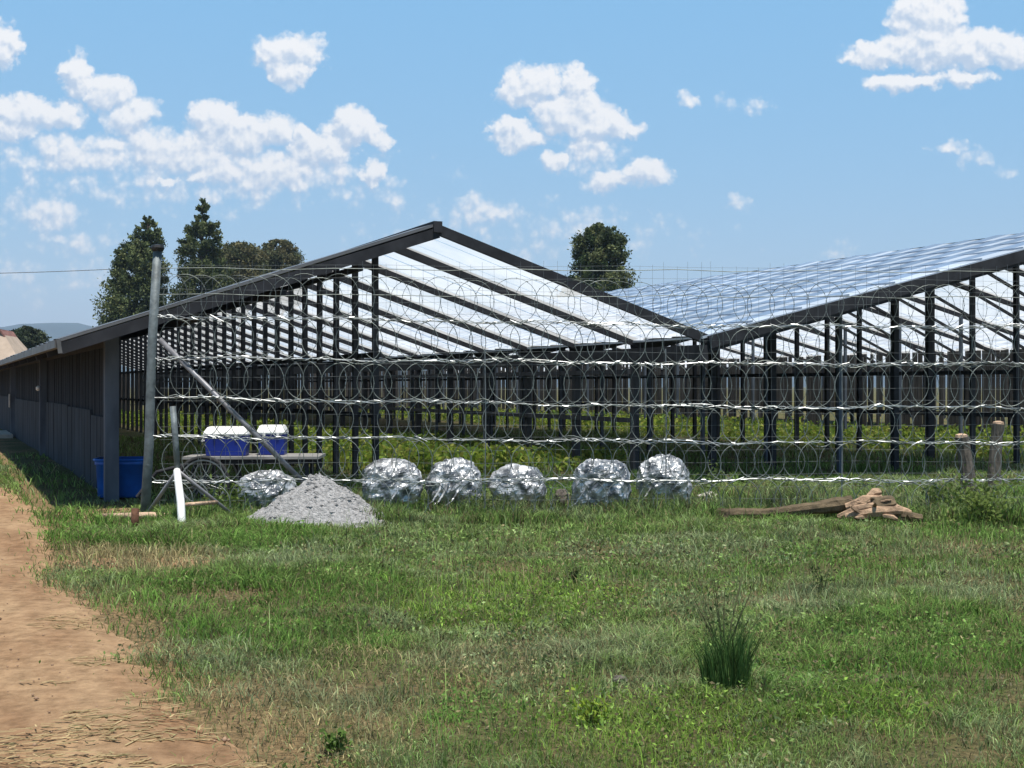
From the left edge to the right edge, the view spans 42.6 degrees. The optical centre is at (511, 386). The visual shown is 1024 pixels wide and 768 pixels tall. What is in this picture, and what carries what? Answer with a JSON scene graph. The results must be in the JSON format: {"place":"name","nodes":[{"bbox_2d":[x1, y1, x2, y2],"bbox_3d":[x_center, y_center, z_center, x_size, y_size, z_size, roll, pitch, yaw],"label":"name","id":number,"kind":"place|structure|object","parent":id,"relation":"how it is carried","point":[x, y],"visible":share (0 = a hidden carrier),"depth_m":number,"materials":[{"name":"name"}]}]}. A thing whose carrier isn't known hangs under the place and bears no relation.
{"place":"outdoors","nodes":[
{"label":"outdoors","id":0,"kind":"place"},
{"bbox_2d":[0,329,26,359],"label":"house","id":1,"kind":"structure","parent":0,"point":[11,343],"depth_m":90.10,"materials":[{"name":"beige paint"}]},
{"bbox_2d":[14,269,110,272],"bbox_3d":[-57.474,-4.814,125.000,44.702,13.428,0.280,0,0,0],"label":"wire","id":2,"kind":"object","parent":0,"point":[60,271],"visible":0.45,"depth_m":124.98,"materials":[{"name":"grey metal"}]},
{"bbox_2d":[0,488,253,767],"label":"dirt track","id":3,"kind":"structure","parent":0,"point":[30,646],"depth_m":7.08,"materials":[{"name":"brown soil"}]},
{"bbox_2d":[0,511,244,766],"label":"pebbles","id":4,"kind":"object","parent":3,"relation":"on","point":[224,739],"visible":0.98,"depth_m":6.53,"materials":[{"name":"brown stone"}]},
{"bbox_2d":[0,611,271,767],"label":"straw","id":5,"kind":"object","parent":3,"relation":"on","point":[113,739],"visible":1,"depth_m":5.97,"materials":[{"name":"beige plant"}]},
{"bbox_2d":[0,323,1000,386],"bbox_3d":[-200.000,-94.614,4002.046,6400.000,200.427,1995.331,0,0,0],"label":"hills","id":6,"kind":"structure","parent":0,"point":[55,330],"depth_m":3659.17,"materials":[{"name":"green plant"}]},
{"bbox_2d":[0,387,1023,767],"bbox_3d":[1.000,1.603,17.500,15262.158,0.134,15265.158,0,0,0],"label":"ground","id":7,"kind":"structure","parent":0,"point":[14,445],"depth_m":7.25,"materials":[{"name":"green plant"}]},
{"bbox_2d":[0,430,12,437],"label":"concrete slab","id":8,"kind":"structure","parent":7,"relation":"on","point":[5,434],"depth_m":40.38,"materials":[{"name":"grey concrete"}]},
{"bbox_2d":[9,325,51,348],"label":"round tree","id":9,"kind":"object","parent":7,"relation":"on","point":[29,337],"visible":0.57,"depth_m":117.01,"materials":[{"name":"green plant"}]},
{"bbox_2d":[29,508,130,515],"bbox_3d":[-5.226,1.625,16.645,2.798,0.104,1.604,0,0,0],"label":"soil patch","id":10,"kind":"object","parent":7,"relation":"on","point":[89,511],"visible":0.16,"depth_m":17.00,"materials":[{"name":"brown soil"}]},
{"bbox_2d":[93,456,143,497],"bbox_3d":[-5.659,1.319,19.100,0.790,0.562,0.740,0,0,-6],"label":"plastic tub","id":11,"kind":"object","parent":7,"relation":"on","point":[130,475],"visible":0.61,"depth_m":18.80,"materials":[{"name":"blue plastic"}]},
{"bbox_2d":[90,215,175,404],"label":"cypress tree","id":12,"kind":"object","parent":7,"relation":"on","point":[127,294],"visible":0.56,"depth_m":110.63,"materials":[{"name":"green plant"}]},
{"bbox_2d":[131,508,138,527],"bbox_3d":[-4.262,1.540,14.825,0.092,0.323,0.087,0,0,-22],"label":"wooden stake","id":13,"kind":"object","parent":7,"relation":"on","point":[134,515],"visible":0.65,"depth_m":14.79,"materials":[{"name":"brown wood"}]},
{"bbox_2d":[50,557,237,567],"bbox_3d":[-3.302,1.611,11.918,2.142,0.063,0.726,0,0,0],"label":"soil patch","id":14,"kind":"object","parent":7,"relation":"on","point":[93,560],"visible":0.16,"depth_m":11.87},
{"bbox_2d":[102,512,194,518],"bbox_3d":[-4.279,1.532,15.524,1.142,0.087,0.150,0,0,4],"label":"wooden pole","id":15,"kind":"object","parent":7,"relation":"on","point":[126,514],"visible":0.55,"depth_m":15.51,"materials":[{"name":"brown wood"}]},
{"bbox_2d":[147,406,232,526],"bbox_3d":[-3.888,0.948,15.192,1.218,1.437,1.452,0,0,0],"label":"pipe tripod","id":16,"kind":"object","parent":7,"relation":"on","point":[177,474],"visible":0.84,"depth_m":15.30,"materials":[{"name":"grey metal"}]},
{"bbox_2d":[166,198,236,356],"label":"cypress tree","id":17,"kind":"object","parent":7,"relation":"on","point":[191,247],"visible":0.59,"depth_m":116.97,"materials":[{"name":"green plant"}]},
{"bbox_2d":[198,468,257,507],"bbox_3d":[-3.673,1.361,16.709,0.792,0.613,0.757,0,0,31],"label":"weed plant","id":18,"kind":"object","parent":7,"relation":"on","point":[218,497],"visible":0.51,"depth_m":16.70,"materials":[{"name":"green plant"}]},
{"bbox_2d":[136,453,325,502],"bbox_3d":[-3.804,1.265,17.736,2.471,0.712,1.020,0,0,-2],"label":"flat cart","id":19,"kind":"object","parent":7,"relation":"on","point":[288,458],"visible":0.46,"depth_m":17.42,"materials":[{"name":"metal"}]},
{"bbox_2d":[202,426,250,455],"bbox_3d":[-3.834,0.731,17.597,0.623,0.388,0.374,0,0,-2],"label":"cooler box","id":20,"kind":"object","parent":19,"relation":"on","point":[233,447],"visible":0.81,"depth_m":17.44,"materials":[{"name":"blue plastic"}]},
{"bbox_2d":[256,425,288,454],"bbox_3d":[-3.268,0.724,17.848,0.409,0.403,0.374,0,0,-2],"label":"cooler box","id":21,"kind":"object","parent":19,"relation":"on","point":[280,442],"visible":0.6,"depth_m":17.69,"materials":[{"name":"blue plastic"}]},
{"bbox_2d":[216,240,273,376],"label":"round tree","id":22,"kind":"object","parent":7,"relation":"on","point":[250,256],"visible":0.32,"depth_m":138.07,"materials":[{"name":"green plant"}]},
{"bbox_2d":[237,469,295,506],"bbox_3d":[-3.174,1.342,17.004,0.743,0.534,0.629,0,0,1],"label":"foil bale","id":23,"kind":"object","parent":7,"relation":"on","point":[248,488],"visible":0.47,"depth_m":16.75},
{"bbox_2d":[260,239,310,335],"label":"round tree","id":24,"kind":"object","parent":7,"relation":"on","point":[280,254],"visible":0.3,"depth_m":148.43,"materials":[{"name":"green plant"}]},
{"bbox_2d":[247,471,391,528],"bbox_3d":[-2.276,1.318,15.435,2.254,0.636,1.625,0,0,0],"label":"gravel heap","id":25,"kind":"object","parent":7,"relation":"on","point":[316,496],"visible":0.82,"depth_m":15.12,"materials":[{"name":"grey gravel"}]},
{"bbox_2d":[319,721,351,752],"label":"weed plant","id":26,"kind":"object","parent":7,"relation":"on","point":[331,739],"visible":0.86,"depth_m":5.78,"materials":[{"name":"green plant"}]},
{"bbox_2d":[0,221,707,501],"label":"open shed","id":27,"kind":"structure","parent":7,"relation":"on","point":[65,400],"depth_m":24.47,"materials":[{"name":"metal"}]},
{"bbox_2d":[362,458,423,504],"bbox_3d":[-1.560,1.274,17.172,0.822,0.664,0.771,0,0,-8],"label":"foil bale","id":28,"kind":"object","parent":7,"relation":"on","point":[398,489],"visible":0.66,"depth_m":16.94},
{"bbox_2d":[425,457,481,505],"bbox_3d":[-0.807,1.275,17.365,0.831,0.664,0.718,0,0,-14],"label":"foil bale","id":29,"kind":"object","parent":7,"relation":"on","point":[443,469],"visible":0.6,"depth_m":17.15},
{"bbox_2d":[458,489,508,508],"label":"weed plant","id":30,"kind":"object","parent":7,"relation":"on","point":[479,499],"visible":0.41,"depth_m":16.68,"materials":[{"name":"green plant"}]},
{"bbox_2d":[487,463,546,504],"bbox_3d":[0.083,1.317,17.520,0.764,0.584,0.645,0,0,17],"label":"foil bale","id":31,"kind":"object","parent":7,"relation":"on","point":[523,490],"visible":0.56,"depth_m":17.27},
{"bbox_2d":[12,504,1023,767],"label":"ground weeds","id":32,"kind":"object","parent":7,"relation":"on","point":[680,602],"visible":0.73,"depth_m":8.57,"materials":[{"name":"green plant"}]},
{"bbox_2d":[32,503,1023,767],"bbox_3d":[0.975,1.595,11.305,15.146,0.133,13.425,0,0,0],"label":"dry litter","id":33,"kind":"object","parent":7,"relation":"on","point":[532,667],"visible":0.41,"depth_m":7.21,"materials":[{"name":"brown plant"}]},
{"bbox_2d":[548,481,571,504],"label":"weed plant","id":34,"kind":"object","parent":7,"relation":"on","point":[569,492],"visible":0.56,"depth_m":17.32,"materials":[{"name":"green plant"}]},
{"bbox_2d":[553,489,570,505],"bbox_3d":[0.667,1.507,17.377,0.241,0.302,0.229,0,0,-34],"label":"stone","id":35,"kind":"object","parent":7,"relation":"on","point":[562,493],"visible":0.43,"depth_m":17.30,"materials":[{"name":"grey stone"}]},
{"bbox_2d":[121,406,1023,477],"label":"crop weeds","id":36,"kind":"object","parent":7,"relation":"on","point":[441,453],"visible":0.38,"depth_m":32.44,"materials":[{"name":"green plant"}]},
{"bbox_2d":[567,566,583,582],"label":"weed plant","id":37,"kind":"object","parent":7,"relation":"on","point":[573,576],"visible":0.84,"depth_m":10.95,"materials":[{"name":"green plant"}]},
{"bbox_2d":[140,244,1023,513],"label":"razor wire fence","id":38,"kind":"object","parent":7,"relation":"on","point":[157,250],"visible":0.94,"depth_m":16.25,"materials":[{"name":"grey metal"}]},
{"bbox_2d":[565,684,612,725],"bbox_3d":[0.367,1.522,6.212,0.200,0.223,0.199,0,0,-31],"label":"weed plant","id":39,"kind":"object","parent":7,"relation":"on","point":[588,710],"visible":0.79,"depth_m":6.21,"materials":[{"name":"green plant"}]},
{"bbox_2d":[158,232,1023,473],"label":"open shed","id":40,"kind":"structure","parent":7,"relation":"on","point":[998,253],"depth_m":33.29,"materials":[{"name":"metal"}]},
{"bbox_2d":[556,222,640,295],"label":"bushy conifer","id":41,"kind":"object","parent":7,"relation":"on","point":[597,246],"visible":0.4,"depth_m":98.88,"materials":[{"name":"green plant"}]},
{"bbox_2d":[571,458,631,508],"bbox_3d":[1.153,1.270,16.972,0.785,0.675,0.712,0,0,10],"label":"foil bale","id":42,"kind":"object","parent":7,"relation":"on","point":[601,468],"visible":0.66,"depth_m":16.75},
{"bbox_2d":[612,675,627,682],"bbox_3d":[0.586,1.587,7.111,0.088,0.046,0.074,0,0,0],"label":"stone","id":43,"kind":"object","parent":7,"relation":"on","point":[617,677],"visible":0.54,"depth_m":7.09,"materials":[{"name":"grey stone"}]},
{"bbox_2d":[636,454,691,500],"bbox_3d":[2.029,1.253,17.559,0.749,0.706,0.680,0,0,11],"label":"foil bale","id":44,"kind":"object","parent":7,"relation":"on","point":[655,464],"visible":0.59,"depth_m":17.34},
{"bbox_2d":[690,459,724,491],"bbox_3d":[2.796,1.351,18.824,0.533,0.612,0.644,0,0,38],"label":"weed plant","id":45,"kind":"object","parent":7,"relation":"on","point":[707,485],"visible":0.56,"depth_m":18.78,"materials":[{"name":"green plant"}]},
{"bbox_2d":[717,508,729,518],"bbox_3d":[2.487,1.533,15.486,0.170,0.204,0.170,0,0,0],"label":"stone","id":46,"kind":"object","parent":7,"relation":"on","point":[726,512],"visible":0.39,"depth_m":15.43,"materials":[{"name":"stone"}]},
{"bbox_2d":[687,613,765,693],"bbox_3d":[1.119,1.386,6.873,0.428,0.459,0.424,0,0,-14],"label":"rush tuft","id":47,"kind":"object","parent":7,"relation":"on","point":[723,663],"visible":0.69,"depth_m":6.82,"materials":[{"name":"green plant"}]},
{"bbox_2d":[681,562,774,651],"bbox_3d":[1.232,1.326,7.504,0.548,0.633,0.456,0,0,0],"label":"weed plant","id":48,"kind":"object","parent":7,"relation":"on","point":[720,624],"visible":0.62,"depth_m":7.44,"materials":[{"name":"green plant"}]},
{"bbox_2d":[501,315,1023,425],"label":"open shed","id":49,"kind":"structure","parent":7,"relation":"on","point":[882,342],"depth_m":53.36,"materials":[{"name":"metal"}]},
{"bbox_2d":[729,495,852,519],"bbox_3d":[3.295,1.452,15.675,1.574,0.299,0.195,0,0,-5],"label":"log","id":50,"kind":"object","parent":7,"relation":"on","point":[832,505],"visible":0.8,"depth_m":15.64,"materials":[{"name":"brown wood"}]},
{"bbox_2d":[802,554,835,590],"bbox_3d":[2.447,1.502,10.432,0.266,0.334,0.256,0,0,16],"label":"weed plant","id":51,"kind":"object","parent":7,"relation":"on","point":[821,578],"visible":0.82,"depth_m":10.40,"materials":[{"name":"green plant"}]},
{"bbox_2d":[848,505,870,519],"bbox_3d":[4.101,1.494,15.422,0.334,0.205,0.061,0,0,-15],"label":"wood splinter","id":52,"kind":"object","parent":7,"relation":"on","point":[855,510],"visible":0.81,"depth_m":15.38,"materials":[{"name":"brown wood"}]},
{"bbox_2d":[855,515,865,518],"bbox_3d":[4.079,1.532,15.346,0.191,0.045,0.070,0,0,-29],"label":"wood splinter","id":53,"kind":"object","parent":7,"relation":"on","point":[861,517],"visible":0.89,"depth_m":15.31,"materials":[{"name":"brown wood"}]},
{"bbox_2d":[844,506,902,519],"bbox_3d":[4.248,1.491,15.417,0.673,0.168,0.130,0,0,3],"label":"wood chunk","id":54,"kind":"object","parent":7,"relation":"on","point":[878,511],"visible":0.92,"depth_m":15.37,"materials":[{"name":"brown wood"}]},
{"bbox_2d":[837,502,873,518],"bbox_3d":[4.060,1.470,15.487,0.439,0.214,0.115,0,0,17],"label":"wood chunk","id":55,"kind":"object","parent":54,"relation":"on","point":[862,506],"visible":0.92,"depth_m":15.45,"materials":[{"name":"brown wood"}]},
{"bbox_2d":[860,495,896,505],"bbox_3d":[4.302,1.436,15.544,0.500,0.282,0.238,0,0,0],"label":"wood chunk","id":56,"kind":"object","parent":7,"relation":"on","point":[891,502],"visible":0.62,"depth_m":15.48,"materials":[{"name":"brown wood"}]},
{"bbox_2d":[845,495,881,509],"bbox_3d":[4.191,1.385,15.607,0.454,0.199,0.136,0,0,5],"label":"wood chunk","id":57,"kind":"object","parent":56,"relation":"on","point":[863,498],"visible":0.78,"depth_m":15.59,"materials":[{"name":"brown wood"}]},
{"bbox_2d":[867,488,881,494],"bbox_3d":[4.321,1.278,15.658,0.178,0.130,0.107,0,0,0],"label":"wood chunk","id":58,"kind":"object","parent":57,"relation":"on","point":[875,491],"visible":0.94,"depth_m":15.62,"materials":[{"name":"brown wood"}]},
{"bbox_2d":[893,504,911,511],"bbox_3d":[4.447,1.434,15.545,0.559,0.236,0.135,0,0,11],"label":"wood chunk","id":59,"kind":"object","parent":56,"relation":"on","point":[905,509],"visible":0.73,"depth_m":15.48,"materials":[{"name":"brown wood"}]},
{"bbox_2d":[881,514,900,521],"bbox_3d":[4.413,1.532,15.321,0.268,0.081,0.056,0,0,39],"label":"wood splinter","id":60,"kind":"object","parent":7,"relation":"on","point":[890,516],"visible":0.84,"depth_m":15.29,"materials":[{"name":"brown wood"}]},
{"bbox_2d":[887,511,922,521],"bbox_3d":[4.628,1.532,15.472,0.409,0.133,0.124,0,0,7],"label":"wood chunk","id":61,"kind":"object","parent":7,"relation":"on","point":[914,516],"visible":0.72,"depth_m":15.42,"materials":[{"name":"brown wood"}]},
{"bbox_2d":[920,478,968,505],"bbox_3d":[5.462,1.404,16.640,0.718,0.467,0.669,0,0,-41],"label":"leafy bush","id":62,"kind":"object","parent":7,"relation":"on","point":[932,488],"visible":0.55,"depth_m":16.68,"materials":[{"name":"green plant"}]},
{"bbox_2d":[954,433,976,490],"bbox_3d":[6.760,1.206,19.503,0.357,1.014,0.259,0,0,0],"label":"wooden post","id":63,"kind":"object","parent":7,"relation":"on","point":[967,458],"visible":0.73,"depth_m":19.42,"materials":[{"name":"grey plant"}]},
{"bbox_2d":[935,454,1017,526],"bbox_3d":[5.415,1.231,15.268,0.902,0.856,0.996,0,0,23],"label":"leafy bush","id":64,"kind":"object","parent":7,"relation":"on","point":[975,497],"visible":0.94,"depth_m":15.20,"materials":[{"name":"green plant"}]},
{"bbox_2d":[987,421,1004,486],"bbox_3d":[7.542,1.122,20.500,0.294,1.169,0.238,0,0,0],"label":"wooden post","id":65,"kind":"object","parent":7,"relation":"on","point":[997,428],"visible":0.77,"depth_m":20.43,"materials":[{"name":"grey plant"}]},
{"bbox_2d":[0,0,1023,353],"label":"sky","id":66,"kind":"structure","parent":0,"point":[748,135],"materials":[{"name":"blue"}]}
]}

